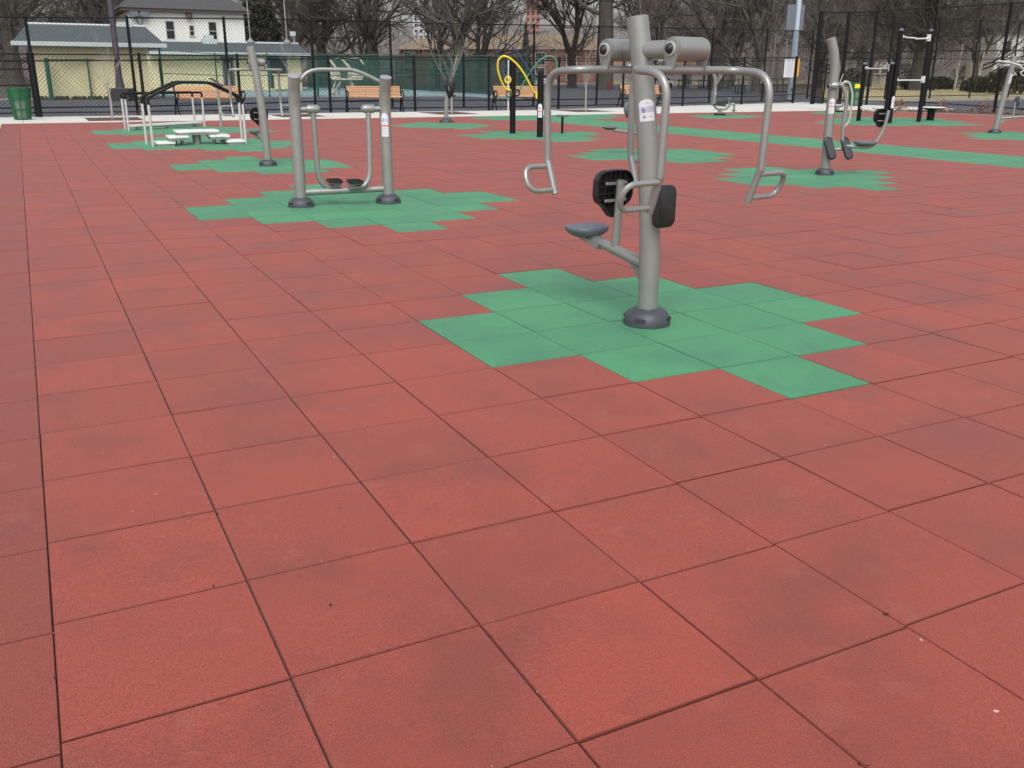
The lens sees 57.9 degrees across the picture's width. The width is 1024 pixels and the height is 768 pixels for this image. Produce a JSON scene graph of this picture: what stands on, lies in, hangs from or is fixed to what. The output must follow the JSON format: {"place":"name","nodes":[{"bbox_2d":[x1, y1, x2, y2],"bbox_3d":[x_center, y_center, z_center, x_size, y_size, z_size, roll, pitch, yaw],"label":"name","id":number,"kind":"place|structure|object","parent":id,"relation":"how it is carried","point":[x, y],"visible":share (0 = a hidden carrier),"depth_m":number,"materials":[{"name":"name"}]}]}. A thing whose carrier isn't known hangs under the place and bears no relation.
{"place":"outdoors","nodes":[
{"label":"outdoors","id":0,"kind":"place"},
{"bbox_2d":[120,91,205,130],"bbox_3d":[-10.651,-8.346,28.260,0.751,1.082,3.154,10,21,27],"label":"exercise equipment","id":1,"kind":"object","parent":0,"point":[194,123],"depth_m":28.07,"materials":[{"name":"white metal"}]},
{"bbox_2d":[153,87,518,98],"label":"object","id":2,"kind":"structure","parent":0,"point":[343,90],"depth_m":77.81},
{"bbox_2d":[146,0,310,90],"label":"yellow building","id":3,"kind":"structure","parent":2,"relation":"on","point":[294,48],"depth_m":83.10,"materials":[{"name":"paint"}]},
{"bbox_2d":[221,57,235,85],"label":"door","id":4,"kind":"structure","parent":3,"relation":"in","point":[230,61],"depth_m":82.48,"materials":[{"name":"grey"}]},
{"bbox_2d":[268,57,287,87],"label":"door","id":5,"kind":"structure","parent":3,"relation":"in","point":[276,62],"depth_m":84.31,"materials":[{"name":"grey"}]},
{"bbox_2d":[0,95,462,99],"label":"deck kerb","id":6,"kind":"structure","parent":2,"relation":"on","point":[286,96],"depth_m":65.76,"materials":[{"name":"concrete"}]},
{"bbox_2d":[158,49,414,96],"bbox_3d":[-15.248,-21.595,64.504,17.331,3.131,0.798,-6,20,-19],"label":"green fence","id":7,"kind":"object","parent":2,"relation":"on","point":[268,86],"visible":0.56,"depth_m":64.28,"materials":[{"name":"teal"}]},
{"bbox_2d":[330,59,363,94],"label":"guard chair","id":8,"kind":"object","parent":2,"relation":"on","point":[337,73],"visible":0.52,"depth_m":66.81,"materials":[{"name":"beige paint"}]},
{"bbox_2d":[307,55,527,98],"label":"windscreen fence","id":9,"kind":"object","parent":2,"relation":"on","point":[475,70],"visible":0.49,"depth_m":83.65,"materials":[{"name":"green fabric"}]},
{"bbox_2d":[85,110,612,120],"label":"planting soil","id":10,"kind":"structure","parent":0,"point":[137,118],"depth_m":37.16,"materials":[{"name":"brown soil"}]},
{"bbox_2d":[84,15,122,118],"bbox_3d":[-14.717,-11.276,33.144,1.106,3.637,1.724,6,19,16],"label":"sapling","id":11,"kind":"object","parent":10,"relation":"on","point":[110,100],"visible":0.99,"depth_m":33.46,"materials":[{"name":"beige plant"}]},
{"bbox_2d":[429,26,466,112],"bbox_3d":[-2.733,-13.390,39.616,1.505,3.667,1.814,-6,20,-18],"label":"sapling","id":12,"kind":"object","parent":10,"relation":"on","point":[451,72],"visible":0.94,"depth_m":39.44,"materials":[{"name":"beige plant"}]},
{"bbox_2d":[0,84,804,116],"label":"asphalt court","id":13,"kind":"object","parent":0,"point":[799,98],"depth_m":53.56,"materials":[{"name":"grey asphalt"}]},
{"bbox_2d":[10,22,166,98],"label":"yellow building","id":14,"kind":"structure","parent":13,"relation":"on","point":[45,33],"depth_m":56.47,"materials":[{"name":"paint"}]},
{"bbox_2d":[40,95,152,99],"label":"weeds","id":15,"kind":"object","parent":13,"relation":"on","point":[74,97],"visible":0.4,"depth_m":56.33,"materials":[{"name":"brown plant"}]},
{"bbox_2d":[43,58,163,99],"bbox_3d":[-25.023,-18.939,57.419,0.601,2.492,7.424,16,24,38],"label":"green fence","id":16,"kind":"object","parent":13,"relation":"on","point":[49,84],"visible":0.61,"depth_m":55.28,"materials":[{"name":"teal metal"}]},
{"bbox_2d":[107,0,134,100],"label":"flared pole","id":17,"kind":"object","parent":13,"relation":"on","point":[120,85],"visible":0.65,"depth_m":53.74,"materials":[{"name":"grey metal"}]},
{"bbox_2d":[173,86,246,114],"bbox_3d":[-12.361,-11.607,37.891,2.754,1.128,1.050,-10,21,-27],"label":"park bench","id":18,"kind":"object","parent":13,"relation":"on","point":[184,88],"visible":0.54,"depth_m":37.77,"materials":[{"name":"orange wood"}]},
{"bbox_2d":[345,86,403,112],"bbox_3d":[-6.053,-12.525,40.742,2.524,1.128,1.050,-5,19,-14],"label":"park bench","id":19,"kind":"object","parent":13,"relation":"on","point":[368,93],"visible":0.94,"depth_m":40.73,"materials":[{"name":"orange wood"}]},
{"bbox_2d":[0,15,814,114],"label":"chain link fence","id":20,"kind":"object","parent":13,"relation":"on","point":[126,20],"visible":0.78,"depth_m":45.67,"materials":[{"name":"black metal"}]},
{"bbox_2d":[26,52,797,116],"bbox_3d":[0.332,-14.605,44.516,42.235,2.803,2.069,-12,22,-32],"label":"chain link fence","id":21,"kind":"object","parent":13,"relation":"on","point":[35,84],"visible":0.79,"depth_m":39.89,"materials":[{"name":"black metal"}]},
{"bbox_2d":[783,59,794,76],"bbox_3d":[16.655,-18.967,55.666,1.017,1.020,0.026,-15,24,-38],"label":"notice sign","id":22,"kind":"object","parent":21,"relation":"attached to","point":[789,64],"visible":1,"depth_m":55.65,"materials":[{"name":"white paper"}]},
{"bbox_2d":[391,0,547,56],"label":"bare tree","id":23,"kind":"object","parent":13,"relation":"on","point":[472,16],"visible":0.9,"depth_m":92.53,"materials":[{"name":"brown plant"}]},
{"bbox_2d":[491,86,536,110],"bbox_3d":[0.239,-13.497,43.754,2.364,1.128,1.050,-5,19,-16],"label":"park bench","id":24,"kind":"object","parent":13,"relation":"on","point":[504,94],"visible":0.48,"depth_m":43.69,"materials":[{"name":"orange wood"}]},
{"bbox_2d":[516,0,633,87],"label":"bare tree","id":25,"kind":"object","parent":13,"relation":"on","point":[554,13],"visible":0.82,"depth_m":109.85,"materials":[{"name":"brown plant"}]},
{"bbox_2d":[550,0,632,89],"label":"bare tree","id":26,"kind":"object","parent":13,"relation":"on","point":[605,12],"visible":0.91,"depth_m":100.42,"materials":[{"name":"brown plant"}]},
{"bbox_2d":[616,85,661,105],"bbox_3d":[7.039,-15.704,50.449,2.524,1.128,1.050,-6,20,-18],"label":"park bench","id":27,"kind":"object","parent":13,"relation":"on","point":[627,87],"visible":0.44,"depth_m":50.30,"materials":[{"name":"orange wood"}]},
{"bbox_2d":[613,0,706,64],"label":"bare tree","id":28,"kind":"object","parent":13,"relation":"on","point":[637,6],"visible":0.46,"depth_m":127.05,"materials":[{"name":"brown plant"}]},
{"bbox_2d":[625,0,790,89],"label":"bare tree","id":29,"kind":"object","parent":13,"relation":"on","point":[704,25],"visible":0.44,"depth_m":101.99,"materials":[{"name":"brown plant"}]},
{"bbox_2d":[665,0,796,92],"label":"bare tree","id":30,"kind":"object","parent":13,"relation":"on","point":[765,8],"visible":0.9,"depth_m":90.39,"materials":[{"name":"brown plant"}]},
{"bbox_2d":[677,0,784,86],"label":"bare tree","id":31,"kind":"object","parent":13,"relation":"on","point":[739,38],"visible":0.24,"depth_m":127.18,"materials":[{"name":"brown plant"}]},
{"bbox_2d":[785,0,804,98],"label":"light pole","id":32,"kind":"object","parent":13,"relation":"on","point":[794,19],"visible":0.72,"depth_m":65.90,"materials":[{"name":"grey metal"}]},
{"bbox_2d":[395,39,450,56],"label":"brick house","id":33,"kind":"structure","parent":0,"point":[425,42],"depth_m":156.29,"materials":[{"name":"beige"}]},
{"bbox_2d":[24,54,960,81],"bbox_3d":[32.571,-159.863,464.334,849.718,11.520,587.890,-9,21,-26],"label":"hillside","id":34,"kind":"structure","parent":0,"point":[666,75],"depth_m":271.13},
{"bbox_2d":[526,0,539,34],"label":"apartment tower","id":35,"kind":"structure","parent":34,"relation":"on","point":[530,15],"depth_m":391.20,"materials":[{"name":"pink brick"}]},
{"bbox_2d":[0,102,1006,127],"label":"walkway","id":36,"kind":"structure","parent":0,"point":[801,106],"depth_m":39.35,"materials":[{"name":"concrete"}]},
{"bbox_2d":[6,88,31,119],"bbox_3d":[-17.154,-9.779,32.346,0.737,1.066,0.737,-17,25,-41],"label":"litter bin","id":37,"kind":"object","parent":36,"relation":"on","point":[20,103],"visible":1,"depth_m":32.15,"materials":[{"name":"green paint"}]},
{"bbox_2d":[814,58,827,103],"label":"gate","id":38,"kind":"structure","parent":36,"relation":"on","point":[822,80],"depth_m":55.83,"materials":[{"name":"black metal"}]},
{"bbox_2d":[848,82,865,105],"bbox_3d":[19.425,-16.373,52.321,0.880,1.281,0.880,2,19,5],"label":"litter bin","id":39,"kind":"object","parent":36,"relation":"on","point":[855,87],"visible":0.58,"depth_m":52.03,"materials":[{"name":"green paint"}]},
{"bbox_2d":[0,110,1023,767],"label":"rubber pavement","id":40,"kind":"structure","parent":0,"point":[516,592],"depth_m":4.32,"materials":[{"name":"red rubber"}]},
{"bbox_2d":[140,81,246,146],"bbox_3d":[-7.539,-6.452,22.073,2.323,1.470,1.032,-9,21,-26],"label":"step trainer","id":41,"kind":"object","parent":40,"relation":"on","point":[181,136],"visible":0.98,"depth_m":21.98,"materials":[{"name":"black paint"}]},
{"bbox_2d":[209,78,223,126],"bbox_3d":[-9.186,-8.797,28.995,0.409,1.486,0.498,0,19,0],"label":"instruction sign","id":42,"kind":"object","parent":40,"relation":"on","point":[218,98],"visible":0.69,"depth_m":28.95,"materials":[{"name":"grey metal"}]},
{"bbox_2d":[220,46,288,166],"bbox_3d":[-4.821,-5.218,17.396,1.068,2.105,1.059,5,19,13],"label":"chest press","id":43,"kind":"object","parent":40,"relation":"on","point":[259,115],"visible":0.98,"depth_m":17.08,"materials":[{"name":"silver metal"}]},
{"bbox_2d":[288,67,400,207],"bbox_3d":[-2.203,-3.199,12.033,1.501,1.725,0.458,-7,20,-20],"label":"air walker","id":44,"kind":"object","parent":40,"relation":"on","point":[300,199],"visible":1,"depth_m":12.02,"materials":[{"name":"silver metal"}]},
{"bbox_2d":[439,77,455,122],"bbox_3d":[-2.238,-9.996,32.563,0.676,1.530,0.499,-9,21,-26],"label":"hand cycle","id":45,"kind":"object","parent":40,"relation":"on","point":[450,85],"visible":1,"depth_m":32.40,"materials":[{"name":"silver metal"}]},
{"bbox_2d":[496,42,557,136],"bbox_3d":[0.429,-8.255,25.941,1.767,2.521,1.901,0,19,0],"label":"ring maze","id":46,"kind":"object","parent":40,"relation":"on","point":[513,91],"visible":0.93,"depth_m":26.42,"materials":[{"name":"black paint"}]},
{"bbox_2d":[602,59,664,134],"bbox_3d":[2.601,-6.066,19.827,1.419,2.253,0.806,11,21,28],"label":"pull down machine","id":47,"kind":"object","parent":40,"relation":"on","point":[613,128],"visible":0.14,"depth_m":20.07,"materials":[{"name":"silver metal"}]},
{"bbox_2d":[523,15,785,328],"bbox_3d":[0.875,-1.436,6.358,1.470,2.036,1.419,-12,22,-33],"label":"chest press","id":48,"kind":"object","parent":40,"relation":"on","point":[640,51],"visible":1,"depth_m":6.17,"materials":[{"name":"silver metal"}]},
{"bbox_2d":[711,74,736,115],"bbox_3d":[9.037,-12.334,39.394,1.189,1.746,0.492,0,19,0],"label":"elliptical trainer","id":49,"kind":"object","parent":40,"relation":"on","point":[714,104],"visible":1,"depth_m":39.45,"materials":[{"name":"silver metal"}]},
{"bbox_2d":[815,37,890,174],"bbox_3d":[5.939,-4.784,16.023,1.240,2.287,0.374,0,19,0],"label":"leg press","id":50,"kind":"object","parent":40,"relation":"on","point":[880,117],"visible":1,"depth_m":16.05,"materials":[{"name":"silver metal"}]},
{"bbox_2d":[856,28,933,122],"bbox_3d":[14.290,-11.520,34.659,2.294,3.325,1.896,-9,21,-26],"label":"pull up station","id":51,"kind":"object","parent":40,"relation":"on","point":[893,70],"visible":0.99,"depth_m":34.14,"materials":[{"name":"black paint"}]},
{"bbox_2d":[923,107,945,120],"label":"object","id":52,"kind":"object","parent":40,"relation":"on","point":[930,113],"visible":0.84,"depth_m":36.15,"materials":[{"name":"black paint"}]},
{"bbox_2d":[988,56,1023,132],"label":"pull down machine","id":53,"kind":"object","parent":40,"relation":"on","point":[999,119],"visible":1,"depth_m":28.28,"materials":[{"name":"silver metal"}]},
{"bbox_2d":[0,77,1023,129],"bbox_3d":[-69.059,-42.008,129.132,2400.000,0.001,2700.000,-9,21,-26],"label":"ground","id":54,"kind":"structure","parent":0,"point":[305,84],"depth_m":106.02,"materials":[{"name":"brown soil"}]},
{"bbox_2d":[0,51,35,115],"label":"chain link fence","id":55,"kind":"object","parent":54,"relation":"on","point":[12,69],"visible":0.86,"depth_m":33.74,"materials":[{"name":"metal"}]},
{"bbox_2d":[0,0,73,62],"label":"bare tree","id":56,"kind":"object","parent":54,"relation":"on","point":[20,22],"visible":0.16,"depth_m":113.46,"materials":[{"name":"brown plant"}]},
{"bbox_2d":[0,0,93,86],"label":"bare tree","id":57,"kind":"object","parent":54,"relation":"on","point":[11,8],"visible":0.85,"depth_m":93.16,"materials":[{"name":"brown plant"}]},
{"bbox_2d":[15,0,106,51],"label":"bare tree","id":58,"kind":"object","parent":54,"relation":"on","point":[82,8],"visible":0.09,"depth_m":147.21,"materials":[{"name":"brown plant"}]},
{"bbox_2d":[17,0,123,23],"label":"bare tree","id":59,"kind":"object","parent":54,"relation":"on","point":[82,3],"visible":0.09,"depth_m":115.94,"materials":[{"name":"brown plant"}]},
{"bbox_2d":[46,0,121,23],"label":"bare tree","id":60,"kind":"object","parent":54,"relation":"on","point":[93,9],"visible":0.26,"depth_m":113.41,"materials":[{"name":"brown plant"}]},
{"bbox_2d":[114,0,251,41],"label":"white house","id":61,"kind":"structure","parent":54,"relation":"on","point":[189,8],"depth_m":100.55,"materials":[{"name":"paint"}]},
{"bbox_2d":[165,20,176,39],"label":"window","id":62,"kind":"structure","parent":61,"relation":"in","point":[169,22],"depth_m":99.98,"materials":[{"name":"black glass"}]},
{"bbox_2d":[207,21,218,40],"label":"window","id":63,"kind":"structure","parent":61,"relation":"in","point":[210,24],"depth_m":101.82,"materials":[{"name":"black glass"}]},
{"bbox_2d":[240,0,282,41],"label":"evergreen tree","id":64,"kind":"object","parent":54,"relation":"on","point":[267,12],"visible":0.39,"depth_m":111.40,"materials":[{"name":"green plant"}]},
{"bbox_2d":[233,0,363,85],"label":"bare tree","id":65,"kind":"object","parent":54,"relation":"on","point":[280,6],"visible":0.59,"depth_m":112.59,"materials":[{"name":"brown plant"}]},
{"bbox_2d":[273,0,338,60],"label":"bare tree","id":66,"kind":"object","parent":54,"relation":"on","point":[309,48],"visible":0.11,"depth_m":147.44,"materials":[{"name":"brown plant"}]},
{"bbox_2d":[271,0,383,55],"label":"bare tree","id":67,"kind":"object","parent":54,"relation":"on","point":[323,40],"visible":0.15,"depth_m":121.24,"materials":[{"name":"brown plant"}]},
{"bbox_2d":[292,0,400,55],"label":"bare tree","id":68,"kind":"object","parent":54,"relation":"on","point":[363,16],"visible":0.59,"depth_m":111.65,"materials":[{"name":"brown plant"}]},
{"bbox_2d":[278,0,431,55],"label":"bare tree","id":69,"kind":"object","parent":54,"relation":"on","point":[343,13],"visible":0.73,"depth_m":110.26,"materials":[{"name":"brown plant"}]},
{"bbox_2d":[409,0,505,56],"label":"bare tree","id":70,"kind":"object","parent":54,"relation":"on","point":[440,19],"visible":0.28,"depth_m":103.78,"materials":[{"name":"brown plant"}]},
{"bbox_2d":[18,15,961,78],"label":"distant woods","id":71,"kind":"object","parent":54,"relation":"on","point":[555,34],"visible":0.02,"depth_m":249.07,"materials":[{"name":"brown plant"}]},
{"bbox_2d":[421,0,559,56],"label":"bare tree","id":72,"kind":"object","parent":54,"relation":"on","point":[484,27],"visible":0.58,"depth_m":99.85,"materials":[{"name":"brown plant"}]},
{"bbox_2d":[18,39,968,82],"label":"undergrowth","id":73,"kind":"object","parent":54,"relation":"on","point":[691,65],"visible":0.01,"depth_m":205.80,"materials":[{"name":"brown plant"}]},
{"bbox_2d":[0,0,1023,87],"bbox_3d":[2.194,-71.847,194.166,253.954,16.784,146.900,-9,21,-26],"label":"twig thicket","id":74,"kind":"object","parent":54,"relation":"on","point":[381,51],"visible":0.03,"depth_m":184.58,"materials":[{"name":"brown plant"}]},
{"bbox_2d":[521,22,532,83],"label":"evergreen tree","id":75,"kind":"object","parent":54,"relation":"on","point":[525,43],"visible":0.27,"depth_m":139.63,"materials":[{"name":"green plant"}]},
{"bbox_2d":[841,97,1023,103],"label":"path kerb","id":76,"kind":"structure","parent":54,"relation":"on","point":[962,99],"depth_m":65.34,"materials":[{"name":"concrete"}]},
{"bbox_2d":[18,0,1023,63],"label":"sky","id":77,"kind":"structure","parent":0,"point":[542,22],"materials":[{"name":"white"}]},
{"bbox_2d":[536,80,811,86],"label":"park lawn","id":78,"kind":"structure","parent":0,"point":[746,83],"depth_m":187.09,"materials":[{"name":"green plant"}]},
{"bbox_2d":[465,35,597,82],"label":"brick house","id":79,"kind":"structure","parent":78,"relation":"on","point":[492,42],"depth_m":166.18,"materials":[{"name":"red brick"}]},
{"bbox_2d":[634,0,701,64],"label":"bare tree","id":80,"kind":"object","parent":78,"relation":"on","point":[644,11],"visible":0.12,"depth_m":185.48,"materials":[{"name":"brown plant"}]},
{"bbox_2d":[657,0,733,83],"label":"bare tree","id":81,"kind":"object","parent":78,"relation":"on","point":[674,30],"visible":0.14,"depth_m":150.76,"materials":[{"name":"brown plant"}]},
{"bbox_2d":[681,0,767,84],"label":"bare tree","id":82,"kind":"object","parent":78,"relation":"on","point":[727,43],"visible":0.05,"depth_m":151.26,"materials":[{"name":"brown plant"}]},
{"bbox_2d":[704,33,787,90],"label":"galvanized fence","id":83,"kind":"object","parent":78,"relation":"on","point":[773,56],"visible":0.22,"depth_m":110.95,"materials":[{"name":"grey metal"}]},
{"bbox_2d":[712,0,814,83],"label":"bare tree","id":84,"kind":"object","parent":78,"relation":"on","point":[784,16],"visible":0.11,"depth_m":170.29,"materials":[{"name":"brown plant"}]},
{"bbox_2d":[805,95,1023,113],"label":"asphalt path","id":85,"kind":"structure","parent":0,"point":[953,107],"depth_m":56.68,"materials":[{"name":"grey asphalt"}]},
{"bbox_2d":[806,41,847,101],"bbox_3d":[20.906,-20.981,61.870,0.114,4.084,14.720,3,19,9],"label":"gate frame fence","id":86,"kind":"object","parent":85,"relation":"on","point":[811,70],"visible":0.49,"depth_m":63.94,"materials":[{"name":"black metal"}]},
{"bbox_2d":[810,1,1023,111],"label":"chain link fence","id":87,"kind":"object","parent":85,"relation":"on","point":[845,50],"visible":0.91,"depth_m":51.60,"materials":[{"name":"black metal"}]},
{"bbox_2d":[893,110,1023,115],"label":"kerb","id":88,"kind":"object","parent":85,"relation":"on","point":[975,113],"visible":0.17,"depth_m":45.07,"materials":[{"name":"grey concrete"}]},
{"bbox_2d":[824,83,1023,99],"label":"lawn","id":89,"kind":"structure","parent":0,"point":[875,92],"depth_m":92.19,"materials":[{"name":"beige plant"}]},
{"bbox_2d":[788,0,857,73],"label":"bare tree","id":90,"kind":"object","parent":89,"relation":"on","point":[814,36],"visible":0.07,"depth_m":153.22,"materials":[{"name":"brown plant"}]},
{"bbox_2d":[779,0,883,87],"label":"bare tree","id":91,"kind":"object","parent":89,"relation":"on","point":[830,4],"visible":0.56,"depth_m":126.20,"materials":[{"name":"brown plant"}]},
{"bbox_2d":[839,68,867,86],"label":"shrub","id":92,"kind":"object","parent":89,"relation":"on","point":[853,73],"visible":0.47,"depth_m":141.31,"materials":[{"name":"green plant"}]},
{"bbox_2d":[805,0,911,70],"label":"bare tree","id":93,"kind":"object","parent":89,"relation":"on","point":[862,61],"visible":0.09,"depth_m":143.42,"materials":[{"name":"brown plant"}]},
{"bbox_2d":[808,0,914,86],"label":"bare tree","id":94,"kind":"object","parent":89,"relation":"on","point":[866,32],"visible":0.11,"depth_m":141.16,"materials":[{"name":"brown plant"}]},
{"bbox_2d":[847,54,887,83],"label":"white cottage","id":95,"kind":"structure","parent":89,"relation":"on","point":[878,80],"depth_m":180.05,"materials":[{"name":"paint"}]},
{"bbox_2d":[814,0,974,89],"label":"bare tree","id":96,"kind":"object","parent":89,"relation":"on","point":[893,5],"visible":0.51,"depth_m":107.50,"materials":[{"name":"brown plant"}]},
{"bbox_2d":[870,0,988,74],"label":"bare tree","id":97,"kind":"object","parent":89,"relation":"on","point":[919,23],"visible":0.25,"depth_m":109.57,"materials":[{"name":"brown plant"}]},
{"bbox_2d":[855,0,1005,89],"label":"bare tree","id":98,"kind":"object","parent":89,"relation":"on","point":[930,26],"visible":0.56,"depth_m":109.06,"materials":[{"name":"brown plant"}]},
{"bbox_2d":[842,14,1023,99],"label":"chain link fence","id":99,"kind":"object","parent":89,"relation":"on","point":[976,54],"visible":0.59,"depth_m":67.19,"materials":[{"name":"black metal"}]},
{"bbox_2d":[930,76,957,88],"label":"shrub","id":100,"kind":"object","parent":89,"relation":"on","point":[945,81],"visible":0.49,"depth_m":120.48,"materials":[{"name":"green plant"}]},
{"bbox_2d":[919,0,974,75],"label":"bare tree","id":101,"kind":"object","parent":89,"relation":"on","point":[946,48],"visible":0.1,"depth_m":149.71,"materials":[{"name":"brown plant"}]},
{"bbox_2d":[959,76,991,92],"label":"shrub","id":102,"kind":"object","parent":89,"relation":"on","point":[973,85],"visible":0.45,"depth_m":98.99,"materials":[{"name":"green plant"}]},
{"bbox_2d":[940,0,1023,75],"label":"bare tree","id":103,"kind":"object","parent":89,"relation":"on","point":[996,32],"visible":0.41,"depth_m":118.65,"materials":[{"name":"brown plant"}]},
{"bbox_2d":[965,24,1023,86],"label":"white cottage","id":104,"kind":"structure","parent":89,"relation":"on","point":[1000,42],"depth_m":141.64,"materials":[{"name":"paint"}]},
{"bbox_2d":[979,67,1023,93],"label":"shrub","id":105,"kind":"object","parent":89,"relation":"on","point":[1016,77],"visible":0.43,"depth_m":94.24,"materials":[{"name":"green plant"}]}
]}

